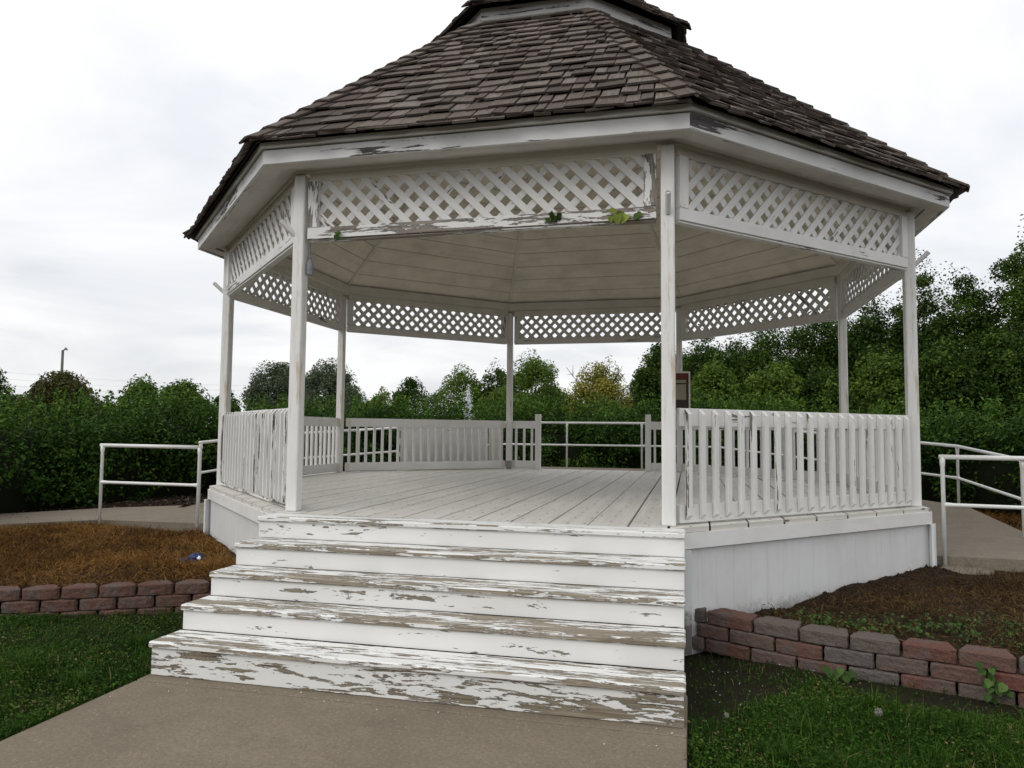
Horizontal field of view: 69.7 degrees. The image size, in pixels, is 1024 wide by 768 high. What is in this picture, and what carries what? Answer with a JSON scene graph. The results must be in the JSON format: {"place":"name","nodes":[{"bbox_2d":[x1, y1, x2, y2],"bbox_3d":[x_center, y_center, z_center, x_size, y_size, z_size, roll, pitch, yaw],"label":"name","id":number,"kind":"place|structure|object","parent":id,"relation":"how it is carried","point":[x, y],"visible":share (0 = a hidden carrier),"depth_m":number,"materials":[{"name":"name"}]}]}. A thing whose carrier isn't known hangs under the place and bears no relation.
{"place":"outdoors","nodes":[
{"label":"outdoors","id":0,"kind":"place"},
{"bbox_2d":[0,505,209,531],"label":"side path","id":1,"kind":"structure","parent":0,"point":[177,518],"depth_m":10.42,"materials":[{"name":"concrete"}]},
{"bbox_2d":[0,673,687,767],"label":"front path","id":2,"kind":"structure","parent":0,"point":[146,721],"depth_m":4.07,"materials":[{"name":"concrete"}]},
{"bbox_2d":[0,609,1023,767],"bbox_3d":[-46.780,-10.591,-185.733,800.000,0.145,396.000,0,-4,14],"label":"lawn","id":3,"kind":"structure","parent":0,"point":[737,688],"depth_m":4.93,"materials":[{"name":"plant"}]},
{"bbox_2d":[0,605,185,740],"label":"grass","id":4,"kind":"structure","parent":3,"relation":"on","point":[18,666],"depth_m":5.17,"materials":[{"name":"green plant"}]},
{"bbox_2d":[0,579,213,615],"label":"retaining wall","id":5,"kind":"structure","parent":3,"relation":"on","point":[53,601],"depth_m":6.43,"materials":[{"name":"brown brick"}]},
{"bbox_2d":[822,665,856,682],"bbox_3d":[2.218,1.982,4.986,0.219,0.129,0.080,0,-4,14],"label":"creeping weed","id":6,"kind":"object","parent":3,"relation":"on","point":[839,672],"visible":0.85,"depth_m":4.98,"materials":[{"name":"green plant"}]},
{"bbox_2d":[684,651,1023,767],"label":"grass","id":7,"kind":"structure","parent":3,"relation":"on","point":[972,735],"depth_m":4.03,"materials":[{"name":"green plant"}]},
{"bbox_2d":[692,607,1023,707],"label":"retaining wall","id":8,"kind":"structure","parent":3,"relation":"on","point":[746,636],"depth_m":5.05,"materials":[{"name":"brown brick"}]},
{"bbox_2d":[974,662,1013,704],"bbox_3d":[3.008,1.871,4.598,0.219,0.258,0.104,0,-4,14],"label":"creeping weed","id":9,"kind":"object","parent":8,"relation":"attached to","point":[991,685],"visible":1,"depth_m":4.59,"materials":[{"name":"green plant"}]},
{"bbox_2d":[874,708,882,720],"bbox_3d":[2.100,1.932,4.210,0.049,0.155,0.045,-3,-5,43],"label":"dandelion","id":10,"kind":"object","parent":3,"relation":"on","point":[879,713],"visible":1,"depth_m":4.21,"materials":[{"name":"white plant"}]},
{"bbox_2d":[0,495,1023,697],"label":"terrace","id":11,"kind":"structure","parent":0,"point":[948,637],"depth_m":6.31,"materials":[{"name":"soil"}]},
{"bbox_2d":[0,369,18,428],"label":"dark shrub tree","id":12,"kind":"object","parent":11,"relation":"on","point":[3,389],"visible":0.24,"depth_m":20.09,"materials":[{"name":"green plant"}]},
{"bbox_2d":[10,394,32,427],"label":"tree","id":13,"kind":"object","parent":11,"relation":"on","point":[19,396],"visible":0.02,"depth_m":29.59,"materials":[{"name":"green plant"}]},
{"bbox_2d":[17,370,105,427],"bbox_3d":[-17.114,1.331,28.012,2.887,3.774,2.935,0,-4,14],"label":"round tree","id":14,"kind":"object","parent":11,"relation":"on","point":[69,381],"visible":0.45,"depth_m":27.40,"materials":[{"name":"reddish-brown leaves"},{"name":"bark"}]},
{"bbox_2d":[60,347,67,371],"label":"light pole","id":15,"kind":"object","parent":11,"relation":"on","point":[62,358],"visible":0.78,"depth_m":62.31,"materials":[{"name":"grey metal"}]},
{"bbox_2d":[87,401,114,426],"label":"tree","id":16,"kind":"object","parent":11,"relation":"on","point":[105,413],"visible":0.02,"depth_m":29.64,"materials":[{"name":"green plant"}]},
{"bbox_2d":[0,519,235,592],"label":"dry grass","id":17,"kind":"structure","parent":11,"relation":"on","point":[64,535],"depth_m":7.90,"materials":[{"name":"brown plant"}]},
{"bbox_2d":[177,553,204,563],"bbox_3d":[-3.296,1.802,7.545,0.274,0.132,0.184,2,-4,-16],"label":"blue cloth","id":18,"kind":"object","parent":17,"relation":"on","point":[198,556],"visible":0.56,"depth_m":7.52,"materials":[{"name":"blue fabric"}]},
{"bbox_2d":[113,373,169,421],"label":"leafy tree","id":19,"kind":"object","parent":11,"relation":"on","point":[134,390],"visible":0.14,"depth_m":20.83,"materials":[{"name":"green plant"}]},
{"bbox_2d":[98,443,202,532],"bbox_3d":[-4.867,1.440,9.854,1.551,1.265,0.054,0,-4,12],"label":"handrail","id":20,"kind":"object","parent":11,"relation":"on","point":[104,445],"visible":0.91,"depth_m":9.85,"materials":[{"name":"metal"}]},
{"bbox_2d":[159,378,213,424],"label":"leafy tree","id":21,"kind":"object","parent":11,"relation":"on","point":[181,387],"visible":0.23,"depth_m":23.84,"materials":[{"name":"green plant"}]},
{"bbox_2d":[213,390,241,427],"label":"dark round tree","id":22,"kind":"object","parent":11,"relation":"on","point":[216,399],"visible":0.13,"depth_m":41.88,"materials":[{"name":"green plant"}]},
{"bbox_2d":[239,360,317,408],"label":"tree","id":23,"kind":"object","parent":11,"relation":"on","point":[274,386],"visible":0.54,"depth_m":51.08,"materials":[{"name":"green plant"}]},
{"bbox_2d":[280,391,330,416],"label":"tree","id":24,"kind":"object","parent":11,"relation":"on","point":[307,396],"visible":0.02,"depth_m":43.95,"materials":[{"name":"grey plant"}]},
{"bbox_2d":[305,357,360,416],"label":"tree","id":25,"kind":"object","parent":11,"relation":"on","point":[323,380],"visible":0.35,"depth_m":53.39,"materials":[{"name":"green plant"}]},
{"bbox_2d":[333,384,367,413],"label":"tree","id":26,"kind":"object","parent":11,"relation":"on","point":[348,400],"visible":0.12,"depth_m":45.92,"materials":[{"name":"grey plant"}]},
{"bbox_2d":[344,400,367,415],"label":"tree","id":27,"kind":"object","parent":11,"relation":"on","point":[362,408],"depth_m":39.66,"materials":[{"name":"green plant"}]},
{"bbox_2d":[367,386,396,416],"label":"willow tree","id":28,"kind":"object","parent":11,"relation":"on","point":[380,397],"visible":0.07,"depth_m":35.90,"materials":[{"name":"green plant"}]},
{"bbox_2d":[386,376,428,413],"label":"oak tree","id":29,"kind":"object","parent":11,"relation":"on","point":[410,384],"visible":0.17,"depth_m":49.79,"materials":[{"name":"green plant"}]},
{"bbox_2d":[397,395,437,415],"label":"tree","id":30,"kind":"object","parent":11,"relation":"on","point":[418,397],"visible":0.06,"depth_m":45.66,"materials":[{"name":"green plant"}]},
{"bbox_2d":[420,393,447,418],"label":"pale tree","id":31,"kind":"object","parent":11,"relation":"on","point":[431,400],"visible":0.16,"depth_m":43.84,"materials":[{"name":"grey plant"}]},
{"bbox_2d":[410,385,474,419],"bbox_3d":[-3.117,1.571,30.035,3.398,3.502,1.893,1,-4,-2],"label":"fountain","id":32,"kind":"object","parent":11,"relation":"on","point":[467,397],"visible":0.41,"depth_m":29.99,"materials":[{"name":"white liquid"}]},
{"bbox_2d":[433,363,486,418],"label":"broad tree","id":33,"kind":"object","parent":11,"relation":"on","point":[460,379],"visible":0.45,"depth_m":49.63,"materials":[{"name":"green plant"}]},
{"bbox_2d":[481,358,506,414],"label":"open tree","id":34,"kind":"object","parent":11,"relation":"on","point":[497,378],"visible":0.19,"depth_m":51.89,"materials":[{"name":"green plant"}]},
{"bbox_2d":[471,387,526,420],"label":"tree","id":35,"kind":"object","parent":11,"relation":"on","point":[497,395],"visible":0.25,"depth_m":45.41,"materials":[{"name":"green plant"}]},
{"bbox_2d":[1,493,1018,534],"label":"mulch","id":36,"kind":"object","parent":11,"relation":"on","point":[166,500],"visible":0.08,"depth_m":12.77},
{"bbox_2d":[0,382,1023,518],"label":"hedge","id":37,"kind":"object","parent":11,"relation":"on","point":[47,464],"visible":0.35,"depth_m":13.71,"materials":[{"name":"green plant"}]},
{"bbox_2d":[497,350,566,412],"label":"tall tree","id":38,"kind":"object","parent":11,"relation":"on","point":[526,378],"visible":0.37,"depth_m":49.40,"materials":[{"name":"green plant"}]},
{"bbox_2d":[521,384,572,418],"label":"tree","id":39,"kind":"object","parent":11,"relation":"on","point":[551,392],"visible":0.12,"depth_m":44.82,"materials":[{"name":"green plant"}]},
{"bbox_2d":[149,0,969,727],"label":"gazebo","id":40,"kind":"object","parent":11,"relation":"on","point":[461,156],"visible":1,"depth_m":6.68,"materials":[{"name":"paint"}]},
{"bbox_2d":[333,231,341,239],"bbox_3d":[-1.586,-1.362,6.689,0.077,0.127,0.088,2,-4,-21],"label":"vine sprig","id":41,"kind":"object","parent":40,"relation":"attached to","point":[336,236],"visible":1,"depth_m":6.67,"materials":[{"name":"green plant"}]},
{"bbox_2d":[545,211,561,222],"bbox_3d":[0.355,-1.413,6.205,0.095,0.113,0.126,4,-5,-42],"label":"vine sprig","id":42,"kind":"object","parent":40,"relation":"attached to","point":[553,217],"visible":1,"depth_m":6.21,"materials":[{"name":"green plant"}]},
{"bbox_2d":[607,208,628,223],"bbox_3d":[0.875,-1.392,6.067,0.163,0.158,0.105,-4,-6,49],"label":"vine sprig","id":43,"kind":"object","parent":40,"relation":"attached to","point":[619,216],"visible":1,"depth_m":6.08,"materials":[{"name":"green plant"}]},
{"bbox_2d":[634,211,642,221],"bbox_3d":[1.044,-1.385,6.069,0.076,0.114,0.086,0,-4,14],"label":"vine sprig","id":44,"kind":"object","parent":40,"relation":"attached to","point":[638,215],"visible":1,"depth_m":6.04,"materials":[{"name":"green plant"}]},
{"bbox_2d":[676,371,689,409],"bbox_3d":[3.131,0.224,13.856,0.447,0.917,0.056,0,-4,14],"label":"notice board","id":45,"kind":"object","parent":40,"relation":"attached to","point":[682,389],"visible":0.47,"depth_m":13.82,"materials":[{"name":"paint"}]},
{"bbox_2d":[559,390,576,410],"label":"dark tree","id":46,"kind":"object","parent":11,"relation":"on","point":[568,399],"visible":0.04,"depth_m":45.97,"materials":[{"name":"green plant"}]},
{"bbox_2d":[562,355,635,415],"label":"yellow tree","id":47,"kind":"object","parent":11,"relation":"on","point":[601,382],"visible":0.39,"depth_m":41.56,"materials":[{"name":"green plant"}]},
{"bbox_2d":[184,466,1023,539],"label":"ramp","id":48,"kind":"structure","parent":11,"relation":"on","point":[962,522],"depth_m":9.97,"materials":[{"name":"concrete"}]},
{"bbox_2d":[399,427,502,469],"bbox_3d":[-1.160,1.338,14.286,2.255,1.000,0.030,3,-4,-30],"label":"white panel","id":49,"kind":"object","parent":48,"relation":"on","point":[432,446],"visible":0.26,"depth_m":14.24,"materials":[{"name":"paint"}]},
{"bbox_2d":[198,421,1023,537],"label":"handrail","id":50,"kind":"object","parent":48,"relation":"on","point":[957,477],"visible":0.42,"depth_m":12.10,"materials":[{"name":"metal"}]},
{"bbox_2d":[596,399,631,420],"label":"green tree","id":51,"kind":"object","parent":11,"relation":"on","point":[610,403],"visible":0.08,"depth_m":39.76,"materials":[{"name":"green plant"}]},
{"bbox_2d":[622,380,634,402],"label":"grey tree","id":52,"kind":"object","parent":11,"relation":"on","point":[630,392],"visible":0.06,"depth_m":51.99,"materials":[{"name":"green plant"}]},
{"bbox_2d":[627,342,682,416],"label":"shade tree","id":53,"kind":"object","parent":11,"relation":"on","point":[647,379],"visible":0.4,"depth_m":29.69,"materials":[{"name":"green plant"}]},
{"bbox_2d":[682,323,744,390],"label":"shade tree","id":54,"kind":"object","parent":11,"relation":"on","point":[692,363],"visible":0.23,"depth_m":29.72,"materials":[{"name":"green plant"}]},
{"bbox_2d":[690,350,745,409],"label":"shade tree","id":55,"kind":"object","parent":11,"relation":"on","point":[720,379],"visible":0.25,"depth_m":24.82,"materials":[{"name":"green plant"}]},
{"bbox_2d":[720,337,750,371],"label":"shade tree","id":56,"kind":"object","parent":11,"relation":"on","point":[732,348],"visible":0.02,"depth_m":34.20,"materials":[{"name":"green plant"}]},
{"bbox_2d":[718,305,809,394],"bbox_3d":[9.940,0.205,29.139,4.246,6.683,4.090,0,-4,14],"label":"shade tree","id":57,"kind":"object","parent":11,"relation":"on","point":[760,356],"visible":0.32,"depth_m":28.89,"materials":[{"name":"green plant"}]},
{"bbox_2d":[737,361,804,411],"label":"shade tree","id":58,"kind":"object","parent":11,"relation":"on","point":[776,380],"visible":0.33,"depth_m":24.19,"materials":[{"name":"green plant"}]},
{"bbox_2d":[781,304,863,386],"bbox_3d":[12.239,0.045,29.192,3.872,7.050,3.831,0,-4,14],"label":"shade tree","id":59,"kind":"object","parent":11,"relation":"on","point":[812,344],"visible":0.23,"depth_m":28.61,"materials":[{"name":"green plant"}]},
{"bbox_2d":[790,357,863,413],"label":"shade tree","id":60,"kind":"object","parent":11,"relation":"on","point":[819,384],"visible":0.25,"depth_m":23.63,"materials":[{"name":"green plant"}]},
{"bbox_2d":[818,291,901,387],"bbox_3d":[13.632,-0.296,28.106,3.623,7.617,3.776,0,-4,14],"label":"shade tree","id":61,"kind":"object","parent":11,"relation":"on","point":[871,330],"visible":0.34,"depth_m":27.84,"materials":[{"name":"green plant"}]},
{"bbox_2d":[756,564,986,619],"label":"soil clods","id":62,"kind":"object","parent":11,"relation":"on","point":[882,581],"visible":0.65,"depth_m":6.69,"materials":[{"name":"brown soil"}]},
{"bbox_2d":[849,343,924,418],"bbox_3d":[12.163,0.960,24.044,2.503,4.551,2.618,0,-4,14],"label":"shade tree","id":63,"kind":"object","parent":11,"relation":"on","point":[877,371],"visible":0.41,"depth_m":23.64,"materials":[{"name":"green plant"}]},
{"bbox_2d":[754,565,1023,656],"bbox_3d":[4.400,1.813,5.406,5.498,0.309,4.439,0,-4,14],"label":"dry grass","id":64,"kind":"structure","parent":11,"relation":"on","point":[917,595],"depth_m":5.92,"materials":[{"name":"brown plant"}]},
{"bbox_2d":[763,604,1023,655],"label":"weeds","id":65,"kind":"object","parent":11,"relation":"on","point":[829,621],"visible":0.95,"depth_m":5.28,"materials":[{"name":"green plant"}]},
{"bbox_2d":[791,571,1019,637],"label":"wood chips","id":66,"kind":"object","parent":11,"relation":"on","point":[923,607],"visible":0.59,"depth_m":5.93,"materials":[{"name":"brown wood"}]},
{"bbox_2d":[884,249,957,380],"bbox_3d":[14.617,-0.784,26.185,2.725,8.352,2.883,0,-4,14],"label":"shade tree","id":67,"kind":"object","parent":11,"relation":"on","point":[923,281],"visible":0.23,"depth_m":26.09,"materials":[{"name":"green plant"}]},
{"bbox_2d":[918,289,968,349],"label":"shade tree","id":68,"kind":"object","parent":11,"relation":"on","point":[937,316],"visible":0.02,"depth_m":31.23,"materials":[{"name":"green plant"}]},
{"bbox_2d":[891,325,999,430],"bbox_3d":[13.443,0.653,23.027,2.802,5.062,3.174,0,-4,14],"label":"shade tree","id":69,"kind":"object","parent":11,"relation":"on","point":[943,373],"visible":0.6,"depth_m":22.39,"materials":[{"name":"green plant"}]},
{"bbox_2d":[918,261,1014,378],"bbox_3d":[15.436,-0.460,25.084,2.991,7.584,3.091,0,-4,14],"label":"shade tree","id":70,"kind":"object","parent":11,"relation":"on","point":[974,332],"visible":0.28,"depth_m":24.95,"materials":[{"name":"green plant"}]},
{"bbox_2d":[940,565,994,574],"bbox_3d":[4.561,1.942,7.481,0.621,0.125,0.393,0,-4,14],"label":"concrete footing","id":71,"kind":"object","parent":11,"relation":"on","point":[972,571],"visible":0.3,"depth_m":7.39,"materials":[{"name":"beige concrete"}]},
{"bbox_2d":[938,455,1023,565],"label":"handrail","id":72,"kind":"object","parent":11,"relation":"on","point":[944,503],"visible":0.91,"depth_m":7.67,"materials":[{"name":"metal"}]},
{"bbox_2d":[946,324,1023,428],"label":"shade tree","id":73,"kind":"object","parent":11,"relation":"on","point":[1002,363],"visible":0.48,"depth_m":22.22,"materials":[{"name":"green plant"}]},
{"bbox_2d":[971,296,1017,356],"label":"shade tree","id":74,"kind":"object","parent":11,"relation":"on","point":[992,322],"visible":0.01,"depth_m":31.02,"materials":[{"name":"green plant"}]},
{"bbox_2d":[968,214,1023,374],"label":"shade tree","id":75,"kind":"object","parent":11,"relation":"on","point":[1012,299],"visible":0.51,"depth_m":24.30,"materials":[{"name":"green plant"}]},
{"bbox_2d":[977,508,1021,530],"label":"dry grass","id":76,"kind":"structure","parent":11,"relation":"on","point":[1016,521],"depth_m":11.62,"materials":[{"name":"brown plant"}]},
{"bbox_2d":[993,289,1023,402],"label":"shade tree","id":77,"kind":"object","parent":11,"relation":"on","point":[1010,327],"visible":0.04,"depth_m":30.17,"materials":[{"name":"green plant"}]},
{"bbox_2d":[0,0,1023,423],"label":"sky","id":78,"kind":"structure","parent":0,"point":[120,120],"materials":[{"name":"white"}]},
{"bbox_2d":[929,537,1023,571],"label":"side path","id":79,"kind":"structure","parent":0,"point":[1007,555],"depth_m":7.90,"materials":[{"name":"concrete"}]}
]}

